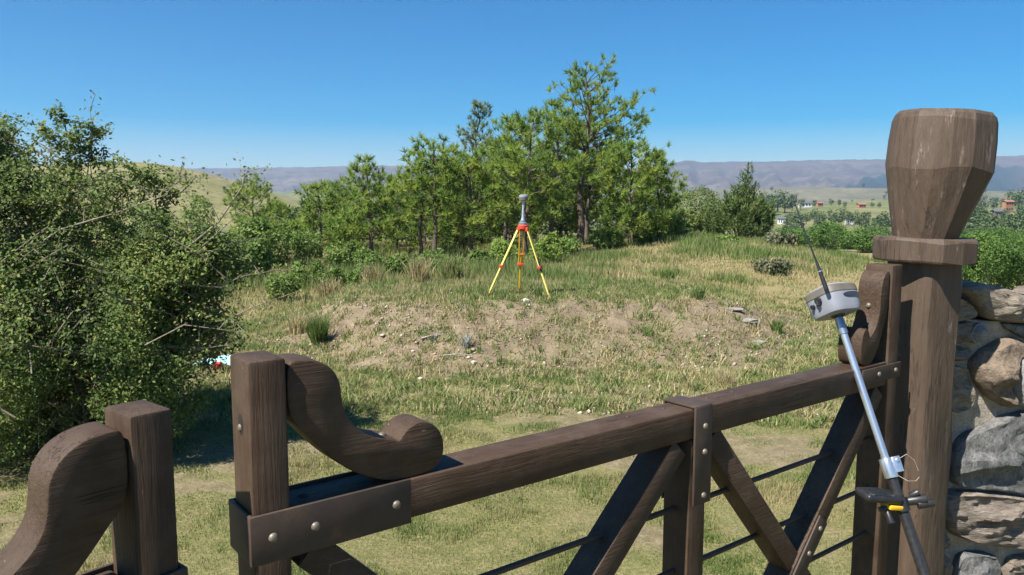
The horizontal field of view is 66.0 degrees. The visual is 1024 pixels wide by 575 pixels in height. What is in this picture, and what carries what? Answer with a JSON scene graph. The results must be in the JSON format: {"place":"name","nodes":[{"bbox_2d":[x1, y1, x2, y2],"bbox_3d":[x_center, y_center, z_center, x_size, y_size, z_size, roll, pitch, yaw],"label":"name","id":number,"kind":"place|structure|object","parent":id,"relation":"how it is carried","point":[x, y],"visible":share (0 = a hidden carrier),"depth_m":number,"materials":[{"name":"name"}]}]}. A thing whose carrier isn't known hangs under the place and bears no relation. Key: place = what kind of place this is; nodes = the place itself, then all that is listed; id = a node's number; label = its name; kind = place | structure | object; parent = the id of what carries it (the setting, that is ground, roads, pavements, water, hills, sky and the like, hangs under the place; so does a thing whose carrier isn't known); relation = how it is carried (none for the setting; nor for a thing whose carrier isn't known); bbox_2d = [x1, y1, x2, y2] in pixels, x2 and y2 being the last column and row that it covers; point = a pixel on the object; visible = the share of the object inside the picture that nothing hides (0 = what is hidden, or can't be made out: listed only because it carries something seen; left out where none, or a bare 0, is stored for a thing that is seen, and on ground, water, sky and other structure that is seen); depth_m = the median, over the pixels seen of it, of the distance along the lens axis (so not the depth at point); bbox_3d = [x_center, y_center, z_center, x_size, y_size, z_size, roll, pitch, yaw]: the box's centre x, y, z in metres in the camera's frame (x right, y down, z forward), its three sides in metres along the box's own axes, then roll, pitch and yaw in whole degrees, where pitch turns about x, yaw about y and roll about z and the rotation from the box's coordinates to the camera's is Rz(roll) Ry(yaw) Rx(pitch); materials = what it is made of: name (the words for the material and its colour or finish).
{"place":"outdoors","nodes":[
{"label":"outdoors","id":0,"kind":"place"},
{"bbox_2d":[1,162,328,230],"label":"grassy hill","id":1,"kind":"structure","parent":0,"point":[215,184],"depth_m":400.76,"materials":[{"name":"green plant"}]},
{"bbox_2d":[0,284,856,574],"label":"short grass","id":2,"kind":"structure","parent":0,"point":[583,486],"depth_m":6.12,"materials":[{"name":"plant"}]},
{"bbox_2d":[0,190,1023,574],"bbox_3d":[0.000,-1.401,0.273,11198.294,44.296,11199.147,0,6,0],"label":"ground","id":3,"kind":"structure","parent":0,"point":[742,444],"depth_m":7.47,"materials":[{"name":"soil"}]},
{"bbox_2d":[0,400,187,574],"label":"wooden gate","id":4,"kind":"structure","parent":3,"relation":"on","point":[89,483],"depth_m":1.31,"materials":[{"name":"wood"}]},
{"bbox_2d":[0,90,312,472],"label":"bush","id":5,"kind":"object","parent":3,"relation":"on","point":[158,298],"visible":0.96,"depth_m":6.53,"materials":[{"name":"green plant"}]},
{"bbox_2d":[127,193,214,250],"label":"broadleaf tree","id":6,"kind":"object","parent":3,"relation":"on","point":[186,214],"visible":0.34,"depth_m":25.73,"materials":[{"name":"green plant"}]},
{"bbox_2d":[194,355,230,365],"bbox_3d":[-3.844,0.941,10.368,0.576,0.110,0.406,0,6,0],"label":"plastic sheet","id":7,"kind":"object","parent":3,"relation":"on","point":[227,361],"visible":0.2,"depth_m":10.26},
{"bbox_2d":[222,235,276,285],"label":"broadleaf tree","id":8,"kind":"object","parent":3,"relation":"on","point":[260,253],"visible":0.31,"depth_m":19.99,"materials":[{"name":"green plant"}]},
{"bbox_2d":[221,172,281,233],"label":"pine tree","id":9,"kind":"object","parent":3,"relation":"on","point":[262,211],"visible":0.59,"depth_m":43.30,"materials":[{"name":"green plant"}]},
{"bbox_2d":[234,216,293,267],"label":"broadleaf tree","id":10,"kind":"object","parent":3,"relation":"on","point":[256,227],"visible":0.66,"depth_m":23.68,"materials":[{"name":"green plant"}]},
{"bbox_2d":[262,270,304,301],"bbox_3d":[-4.958,0.005,17.117,0.700,0.755,0.947,5,8,37],"label":"leafy shrub","id":11,"kind":"object","parent":3,"relation":"on","point":[290,281],"visible":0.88,"depth_m":16.98,"materials":[{"name":"green plant"}]},
{"bbox_2d":[266,200,300,234],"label":"tree","id":12,"kind":"object","parent":3,"relation":"on","point":[279,207],"visible":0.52,"depth_m":39.62,"materials":[{"name":"green plant"}]},
{"bbox_2d":[283,311,311,334],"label":"grass tuft","id":13,"kind":"object","parent":3,"relation":"on","point":[297,327],"visible":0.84,"depth_m":12.46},
{"bbox_2d":[277,200,323,238],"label":"valley tree","id":14,"kind":"object","parent":3,"relation":"on","point":[296,210],"visible":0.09,"depth_m":69.16,"materials":[{"name":"green plant"}]},
{"bbox_2d":[286,229,323,261],"bbox_3d":[-6.589,-1.242,25.029,1.259,1.336,1.489,-5,8,-36],"label":"leafy shrub","id":15,"kind":"object","parent":3,"relation":"on","point":[299,241],"visible":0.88,"depth_m":24.68,"materials":[{"name":"green plant"}]},
{"bbox_2d":[290,259,325,283],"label":"leafy shrub","id":16,"kind":"object","parent":3,"relation":"on","point":[298,268],"visible":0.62,"depth_m":19.45,"materials":[{"name":"green plant"}]},
{"bbox_2d":[294,310,337,345],"bbox_3d":[-2.894,0.584,11.743,0.633,0.540,0.720,-5,8,-38],"label":"grass tuft","id":17,"kind":"object","parent":3,"relation":"on","point":[318,331],"visible":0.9,"depth_m":11.66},
{"bbox_2d":[283,177,362,257],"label":"pine tree","id":18,"kind":"object","parent":3,"relation":"on","point":[309,212],"visible":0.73,"depth_m":27.73,"materials":[{"name":"green plant"}]},
{"bbox_2d":[311,276,348,297],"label":"grass tuft","id":19,"kind":"object","parent":3,"relation":"on","point":[323,290],"visible":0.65,"depth_m":16.00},
{"bbox_2d":[315,265,347,287],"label":"leafy shrub","id":20,"kind":"object","parent":3,"relation":"on","point":[334,271],"visible":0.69,"depth_m":18.54,"materials":[{"name":"green plant"}]},
{"bbox_2d":[306,175,375,249],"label":"pine tree","id":21,"kind":"object","parent":3,"relation":"on","point":[341,179],"visible":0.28,"depth_m":30.64,"materials":[{"name":"green plant"}]},
{"bbox_2d":[323,239,366,270],"bbox_3d":[-4.842,-0.886,23.048,1.289,1.101,1.039,-5,8,-41],"label":"leafy shrub","id":22,"kind":"object","parent":3,"relation":"on","point":[336,256],"visible":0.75,"depth_m":22.88,"materials":[{"name":"green plant"}]},
{"bbox_2d":[316,181,393,243],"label":"pine tree","id":23,"kind":"object","parent":3,"relation":"on","point":[347,200],"visible":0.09,"depth_m":34.65,"materials":[{"name":"green plant"}]},
{"bbox_2d":[345,261,376,286],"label":"leafy shrub","id":24,"kind":"object","parent":3,"relation":"on","point":[355,277],"visible":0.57,"depth_m":17.68,"materials":[{"name":"green plant"}]},
{"bbox_2d":[353,247,384,268],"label":"leafy shrub","id":25,"kind":"object","parent":3,"relation":"on","point":[370,256],"visible":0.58,"depth_m":20.99,"materials":[{"name":"green plant"}]},
{"bbox_2d":[321,152,418,250],"bbox_3d":[-4.663,-2.545,25.888,3.048,3.898,3.280,6,9,42],"label":"pine tree","id":26,"kind":"object","parent":3,"relation":"on","point":[354,228],"visible":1,"depth_m":25.77,"materials":[{"name":"green plant"}]},
{"bbox_2d":[355,261,389,283],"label":"grass tuft","id":27,"kind":"object","parent":3,"relation":"on","point":[370,273],"visible":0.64,"depth_m":16.18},
{"bbox_2d":[381,251,413,276],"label":"leafy shrub","id":28,"kind":"object","parent":3,"relation":"on","point":[395,261],"visible":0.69,"depth_m":18.88,"materials":[{"name":"green plant"}]},
{"bbox_2d":[366,169,432,251],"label":"pine tree","id":29,"kind":"object","parent":3,"relation":"on","point":[392,190],"visible":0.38,"depth_m":30.45,"materials":[{"name":"green plant"}]},
{"bbox_2d":[388,146,445,253],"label":"pine tree","id":30,"kind":"object","parent":3,"relation":"on","point":[413,202],"visible":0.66,"depth_m":27.18,"materials":[{"name":"green plant"}]},
{"bbox_2d":[395,253,438,283],"bbox_3d":[-1.872,-0.385,15.650,0.926,0.657,0.893,0,6,0],"label":"grass tuft","id":31,"kind":"object","parent":3,"relation":"on","point":[421,272],"visible":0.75,"depth_m":15.57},
{"bbox_2d":[380,162,468,244],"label":"pine tree","id":32,"kind":"object","parent":3,"relation":"on","point":[426,225],"visible":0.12,"depth_m":36.70,"materials":[{"name":"green plant"}]},
{"bbox_2d":[415,248,445,269],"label":"leafy shrub","id":33,"kind":"object","parent":3,"relation":"on","point":[431,252],"visible":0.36,"depth_m":19.78,"materials":[{"name":"green plant"}]},
{"bbox_2d":[393,130,468,250],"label":"pine tree","id":34,"kind":"object","parent":3,"relation":"on","point":[418,167],"visible":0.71,"depth_m":26.43,"materials":[{"name":"green plant"}]},
{"bbox_2d":[432,253,466,270],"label":"leafy shrub","id":35,"kind":"object","parent":3,"relation":"on","point":[446,256],"visible":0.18,"depth_m":18.56,"materials":[{"name":"green plant"}]},
{"bbox_2d":[430,249,469,279],"bbox_3d":[-1.234,-0.460,16.257,0.961,0.754,0.924,-6,9,-42],"label":"grass tuft","id":36,"kind":"object","parent":3,"relation":"on","point":[452,269],"visible":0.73,"depth_m":16.18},
{"bbox_2d":[422,174,484,247],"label":"pine tree","id":37,"kind":"object","parent":3,"relation":"on","point":[438,227],"visible":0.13,"depth_m":32.58,"materials":[{"name":"green plant"}]},
{"bbox_2d":[457,332,472,348],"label":"silver plant","id":38,"kind":"object","parent":3,"relation":"on","point":[466,339],"visible":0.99,"depth_m":10.73,"materials":[{"name":"grey plant"}]},
{"bbox_2d":[415,145,521,252],"bbox_3d":[-1.365,-2.763,26.537,3.640,4.144,2.998,0,6,0],"label":"pine tree","id":39,"kind":"object","parent":3,"relation":"on","point":[455,169],"visible":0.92,"depth_m":26.07,"materials":[{"name":"green plant"}]},
{"bbox_2d":[424,164,518,246],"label":"pine tree","id":40,"kind":"object","parent":3,"relation":"on","point":[482,240],"visible":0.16,"depth_m":32.96,"materials":[{"name":"green plant"}]},
{"bbox_2d":[451,99,504,238],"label":"pine tree","id":41,"kind":"object","parent":3,"relation":"on","point":[475,131],"visible":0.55,"depth_m":37.54,"materials":[{"name":"green plant"}]},
{"bbox_2d":[466,249,495,264],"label":"leafy shrub","id":42,"kind":"object","parent":3,"relation":"on","point":[476,254],"visible":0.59,"depth_m":20.89,"materials":[{"name":"green plant"}]},
{"bbox_2d":[490,236,518,265],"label":"leafy shrub","id":43,"kind":"object","parent":3,"relation":"on","point":[499,247],"visible":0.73,"depth_m":22.26,"materials":[{"name":"green plant"}]},
{"bbox_2d":[467,112,545,244],"bbox_3d":[-0.213,-3.905,30.080,3.207,5.599,3.058,0,6,0],"label":"pine tree","id":44,"kind":"object","parent":3,"relation":"on","point":[505,222],"visible":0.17,"depth_m":29.77,"materials":[{"name":"green plant"}]},
{"bbox_2d":[172,292,842,415],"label":"pebbles","id":45,"kind":"object","parent":3,"relation":"on","point":[468,357],"visible":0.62,"depth_m":11.10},
{"bbox_2d":[473,136,564,243],"bbox_3d":[-0.028,-4.376,35.709,5.174,5.238,4.555,0,6,0],"label":"pine tree","id":46,"kind":"object","parent":3,"relation":"on","point":[535,230],"visible":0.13,"depth_m":35.10,"materials":[{"name":"green plant"}]},
{"bbox_2d":[488,225,549,296],"bbox_3d":[0.106,-0.436,12.949,1.044,1.199,0.658,0,6,0],"label":"survey tripod","id":47,"kind":"object","parent":3,"relation":"on","point":[524,228],"visible":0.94,"depth_m":12.73,"materials":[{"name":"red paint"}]},
{"bbox_2d":[518,194,527,224],"bbox_3d":[0.180,-1.254,12.689,0.156,0.484,0.149,0,6,0],"label":"gnss receiver","id":48,"kind":"object","parent":47,"relation":"on","point":[523,197],"visible":1,"depth_m":12.66,"materials":[{"name":"grey metal"}]},
{"bbox_2d":[189,276,855,430],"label":"weed tufts","id":49,"kind":"object","parent":3,"relation":"on","point":[671,390],"visible":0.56,"depth_m":10.89,"materials":[{"name":"green plant"}]},
{"bbox_2d":[469,103,589,254],"bbox_3d":[0.355,-3.489,26.523,4.095,5.354,3.732,-4,8,-34],"label":"pine tree","id":50,"kind":"object","parent":3,"relation":"on","point":[508,152],"visible":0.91,"depth_m":25.90,"materials":[{"name":"green plant"}]},
{"bbox_2d":[528,231,561,263],"bbox_3d":[1.039,-1.130,23.485,1.065,1.134,1.213,6,9,43],"label":"leafy shrub","id":51,"kind":"object","parent":3,"relation":"on","point":[546,252],"visible":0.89,"depth_m":23.38,"materials":[{"name":"green plant"}]},
{"bbox_2d":[511,97,600,245],"bbox_3d":[1.737,-4.372,30.813,3.445,6.153,2.707,5,8,35],"label":"pine tree","id":52,"kind":"object","parent":3,"relation":"on","point":[554,102],"visible":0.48,"depth_m":30.54,"materials":[{"name":"green plant"}]},
{"bbox_2d":[514,137,604,237],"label":"pine tree","id":53,"kind":"object","parent":3,"relation":"on","point":[571,227],"visible":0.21,"depth_m":36.18,"materials":[{"name":"green plant"}]},
{"bbox_2d":[554,236,580,256],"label":"leafy shrub","id":54,"kind":"object","parent":3,"relation":"on","point":[566,243],"visible":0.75,"depth_m":24.70,"materials":[{"name":"green plant"}]},
{"bbox_2d":[554,196,605,232],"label":"valley tree","id":55,"kind":"object","parent":3,"relation":"on","point":[599,223],"visible":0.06,"depth_m":74.54,"materials":[{"name":"green plant"}]},
{"bbox_2d":[555,119,623,238],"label":"pine tree","id":56,"kind":"object","parent":3,"relation":"on","point":[589,187],"visible":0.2,"depth_m":34.30,"materials":[{"name":"green plant"}]},
{"bbox_2d":[545,52,656,245],"bbox_3d":[3.528,-5.309,30.813,4.600,7.702,5.301,0,6,0],"label":"pine tree","id":57,"kind":"object","parent":3,"relation":"on","point":[618,131],"visible":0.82,"depth_m":30.43,"materials":[{"name":"green plant"}]},
{"bbox_2d":[589,229,623,249],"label":"leafy shrub","id":58,"kind":"object","parent":3,"relation":"on","point":[609,241],"visible":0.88,"depth_m":27.69,"materials":[{"name":"green plant"}]},
{"bbox_2d":[561,139,655,229],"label":"pine tree","id":59,"kind":"object","parent":3,"relation":"on","point":[597,193],"visible":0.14,"depth_m":35.24,"materials":[{"name":"green plant"}]},
{"bbox_2d":[588,135,678,242],"bbox_3d":[4.336,-3.413,28.148,3.353,4.225,3.183,0,6,0],"label":"pine tree","id":60,"kind":"object","parent":3,"relation":"on","point":[608,186],"visible":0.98,"depth_m":27.89,"materials":[{"name":"green plant"}]},
{"bbox_2d":[628,223,666,243],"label":"leafy shrub","id":61,"kind":"object","parent":3,"relation":"on","point":[639,237],"visible":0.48,"depth_m":28.62,"materials":[{"name":"green plant"}]},
{"bbox_2d":[606,165,689,218],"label":"pine tree","id":62,"kind":"object","parent":3,"relation":"on","point":[680,187],"visible":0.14,"depth_m":36.56,"materials":[{"name":"green plant"}]},
{"bbox_2d":[633,148,694,241],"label":"pine tree","id":63,"kind":"object","parent":3,"relation":"on","point":[671,204],"visible":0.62,"depth_m":28.94,"materials":[{"name":"green plant"}]},
{"bbox_2d":[658,268,675,279],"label":"grass tuft","id":64,"kind":"object","parent":3,"relation":"on","point":[666,274],"visible":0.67,"depth_m":17.02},
{"bbox_2d":[662,216,694,236],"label":"leafy shrub","id":65,"kind":"object","parent":3,"relation":"on","point":[683,230],"visible":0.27,"depth_m":30.59,"materials":[{"name":"green plant"}]},
{"bbox_2d":[688,284,707,298],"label":"grass tuft","id":66,"kind":"object","parent":3,"relation":"on","point":[698,292],"visible":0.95,"depth_m":12.63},
{"bbox_2d":[676,185,726,233],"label":"broadleaf tree","id":67,"kind":"object","parent":3,"relation":"on","point":[697,219],"visible":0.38,"depth_m":61.10,"materials":[{"name":"green plant"}]},
{"bbox_2d":[711,366,745,387],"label":"grass tuft","id":68,"kind":"object","parent":3,"relation":"on","point":[727,378],"visible":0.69,"depth_m":9.34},
{"bbox_2d":[714,234,742,244],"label":"leafy shrub","id":69,"kind":"object","parent":3,"relation":"on","point":[731,237],"visible":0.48,"depth_m":26.73,"materials":[{"name":"green plant"}]},
{"bbox_2d":[702,160,777,239],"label":"juniper tree","id":70,"kind":"object","parent":3,"relation":"on","point":[738,207],"visible":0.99,"depth_m":35.45,"materials":[{"name":"plant"}]},
{"bbox_2d":[750,257,793,274],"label":"leafy shrub","id":71,"kind":"object","parent":3,"relation":"on","point":[776,264],"visible":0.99,"depth_m":18.79,"materials":[{"name":"green plant"}]},
{"bbox_2d":[767,318,785,333],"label":"grass tuft","id":72,"kind":"object","parent":3,"relation":"on","point":[778,326],"visible":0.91,"depth_m":12.30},
{"bbox_2d":[768,189,784,211],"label":"tree","id":73,"kind":"object","parent":3,"relation":"on","point":[777,196],"visible":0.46,"depth_m":436.83,"materials":[{"name":"green plant"}]},
{"bbox_2d":[764,231,798,246],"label":"leafy shrub","id":74,"kind":"object","parent":3,"relation":"on","point":[788,238],"visible":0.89,"depth_m":30.61,"materials":[{"name":"green plant"}]},
{"bbox_2d":[778,191,793,212],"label":"tree","id":75,"kind":"object","parent":3,"relation":"on","point":[787,202],"visible":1,"depth_m":426.49,"materials":[{"name":"green plant"}]},
{"bbox_2d":[774,227,807,246],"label":"thicket bush","id":76,"kind":"object","parent":3,"relation":"on","point":[799,234],"visible":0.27,"depth_m":58.96,"materials":[{"name":"green plant"}]},
{"bbox_2d":[790,213,806,228],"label":"tree","id":77,"kind":"object","parent":3,"relation":"on","point":[796,219],"visible":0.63,"depth_m":268.39,"materials":[{"name":"green plant"}]},
{"bbox_2d":[792,227,825,248],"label":"thicket bush","id":78,"kind":"object","parent":3,"relation":"on","point":[808,232],"visible":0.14,"depth_m":65.73,"materials":[{"name":"green plant"}]},
{"bbox_2d":[806,221,847,246],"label":"thicket bush","id":79,"kind":"object","parent":3,"relation":"on","point":[828,224],"visible":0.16,"depth_m":76.77,"materials":[{"name":"green plant"}]},
{"bbox_2d":[810,223,856,250],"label":"thicket bush","id":80,"kind":"object","parent":3,"relation":"on","point":[819,234],"visible":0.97,"depth_m":61.53,"materials":[{"name":"green plant"}]},
{"bbox_2d":[830,208,845,222],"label":"tree","id":81,"kind":"object","parent":3,"relation":"on","point":[837,218],"visible":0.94,"depth_m":298.35,"materials":[{"name":"green plant"}]},
{"bbox_2d":[834,227,868,249],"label":"thicket bush","id":82,"kind":"object","parent":3,"relation":"on","point":[857,232],"visible":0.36,"depth_m":67.28,"materials":[{"name":"green plant"}]},
{"bbox_2d":[842,222,889,249],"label":"thicket bush","id":83,"kind":"object","parent":3,"relation":"on","point":[877,231],"visible":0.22,"depth_m":83.11,"materials":[{"name":"green plant"}]},
{"bbox_2d":[852,232,881,252],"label":"thicket bush","id":84,"kind":"object","parent":3,"relation":"on","point":[863,241],"visible":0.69,"depth_m":59.61,"materials":[{"name":"green plant"}]},
{"bbox_2d":[875,211,889,223],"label":"tree","id":85,"kind":"object","parent":3,"relation":"on","point":[882,220],"visible":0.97,"depth_m":288.75,"materials":[{"name":"green plant"}]},
{"bbox_2d":[834,316,934,574],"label":"survey pole","id":86,"kind":"object","parent":3,"relation":"on","point":[891,467],"visible":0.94,"depth_m":2.64,"materials":[{"name":"metal"}]},
{"bbox_2d":[793,200,860,320],"bbox_3d":[1.115,-0.095,2.881,0.194,0.433,0.164,-3,-19,-24],"label":"gnss receiver","id":87,"kind":"object","parent":86,"relation":"on","point":[829,301],"visible":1,"depth_m":2.79,"materials":[{"name":"grey plastic"}]},
{"bbox_2d":[855,487,902,510],"bbox_3d":[1.223,0.702,2.626,0.140,0.047,0.079,8,9,-13],"label":"field controller","id":88,"kind":"object","parent":86,"relation":"attached to","point":[889,499],"visible":1,"depth_m":2.60,"materials":[{"name":"black plastic"}]},
{"bbox_2d":[872,108,998,574],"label":"gatepost","id":89,"kind":"object","parent":3,"relation":"on","point":[940,163],"visible":0.92,"depth_m":2.98,"materials":[{"name":"wood"}]},
{"bbox_2d":[229,263,902,574],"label":"wooden gate","id":90,"kind":"structure","parent":89,"relation":"attached to","point":[403,469],"depth_m":2.09,"materials":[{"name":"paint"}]},
{"bbox_2d":[964,209,988,232],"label":"tree","id":91,"kind":"object","parent":3,"relation":"on","point":[971,218],"visible":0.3,"depth_m":204.50,"materials":[{"name":"green plant"}]},
{"bbox_2d":[968,216,987,235],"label":"tree","id":92,"kind":"object","parent":3,"relation":"on","point":[978,223],"visible":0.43,"depth_m":190.49,"materials":[{"name":"green plant"}]},
{"bbox_2d":[944,280,1023,574],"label":"stone wall","id":93,"kind":"structure","parent":3,"relation":"on","point":[984,531],"depth_m":3.19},
{"bbox_2d":[960,226,1011,248],"bbox_3d":[13.106,-0.922,22.095,2.143,1.615,1.865,5,8,40],"label":"hedge bush","id":94,"kind":"object","parent":3,"relation":"on","point":[999,232],"visible":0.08,"depth_m":21.96,"materials":[{"name":"green plant"}]},
{"bbox_2d":[980,214,997,229],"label":"tree","id":95,"kind":"object","parent":3,"relation":"on","point":[992,222],"visible":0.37,"depth_m":194.89,"materials":[{"name":"green plant"}]},
{"bbox_2d":[962,228,1023,289],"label":"hedge bush","id":96,"kind":"object","parent":3,"relation":"on","point":[1002,261],"visible":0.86,"depth_m":16.75,"materials":[{"name":"green plant"}]},
{"bbox_2d":[1001,200,1014,211],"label":"house","id":97,"kind":"structure","parent":3,"relation":"on","point":[1008,204],"depth_m":396.74,"materials":[{"name":"orange wood"}]},
{"bbox_2d":[992,226,1023,281],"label":"hedge bush","id":98,"kind":"object","parent":3,"relation":"on","point":[1011,233],"visible":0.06,"depth_m":22.90,"materials":[{"name":"green plant"}]},
{"bbox_2d":[1002,233,1023,288],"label":"hedge bush","id":99,"kind":"object","parent":3,"relation":"on","point":[1018,240],"visible":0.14,"depth_m":17.64,"materials":[{"name":"green plant"}]},
{"bbox_2d":[1004,215,1023,230],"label":"tree","id":100,"kind":"object","parent":3,"relation":"on","point":[1017,224],"visible":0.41,"depth_m":189.82,"materials":[{"name":"green plant"}]},
{"bbox_2d":[1005,189,1022,205],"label":"tree","id":101,"kind":"object","parent":3,"relation":"on","point":[1018,199],"visible":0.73,"depth_m":445.93,"materials":[{"name":"green plant"}]},
{"bbox_2d":[0,0,1023,168],"label":"sky","id":102,"kind":"structure","parent":0,"point":[276,83],"materials":[{"name":"blue"}]},
{"bbox_2d":[4,227,1023,319],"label":"tall dry grass","id":103,"kind":"structure","parent":0,"point":[587,263],"depth_m":19.06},
{"bbox_2d":[186,155,1023,192],"bbox_3d":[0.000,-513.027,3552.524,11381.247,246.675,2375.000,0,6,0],"label":"mountains","id":104,"kind":"structure","parent":0,"point":[871,173],"depth_m":3679.43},
{"bbox_2d":[592,187,1023,204],"bbox_3d":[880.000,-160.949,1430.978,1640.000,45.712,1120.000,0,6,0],"label":"hillside","id":105,"kind":"structure","parent":0,"point":[822,194],"depth_m":1241.41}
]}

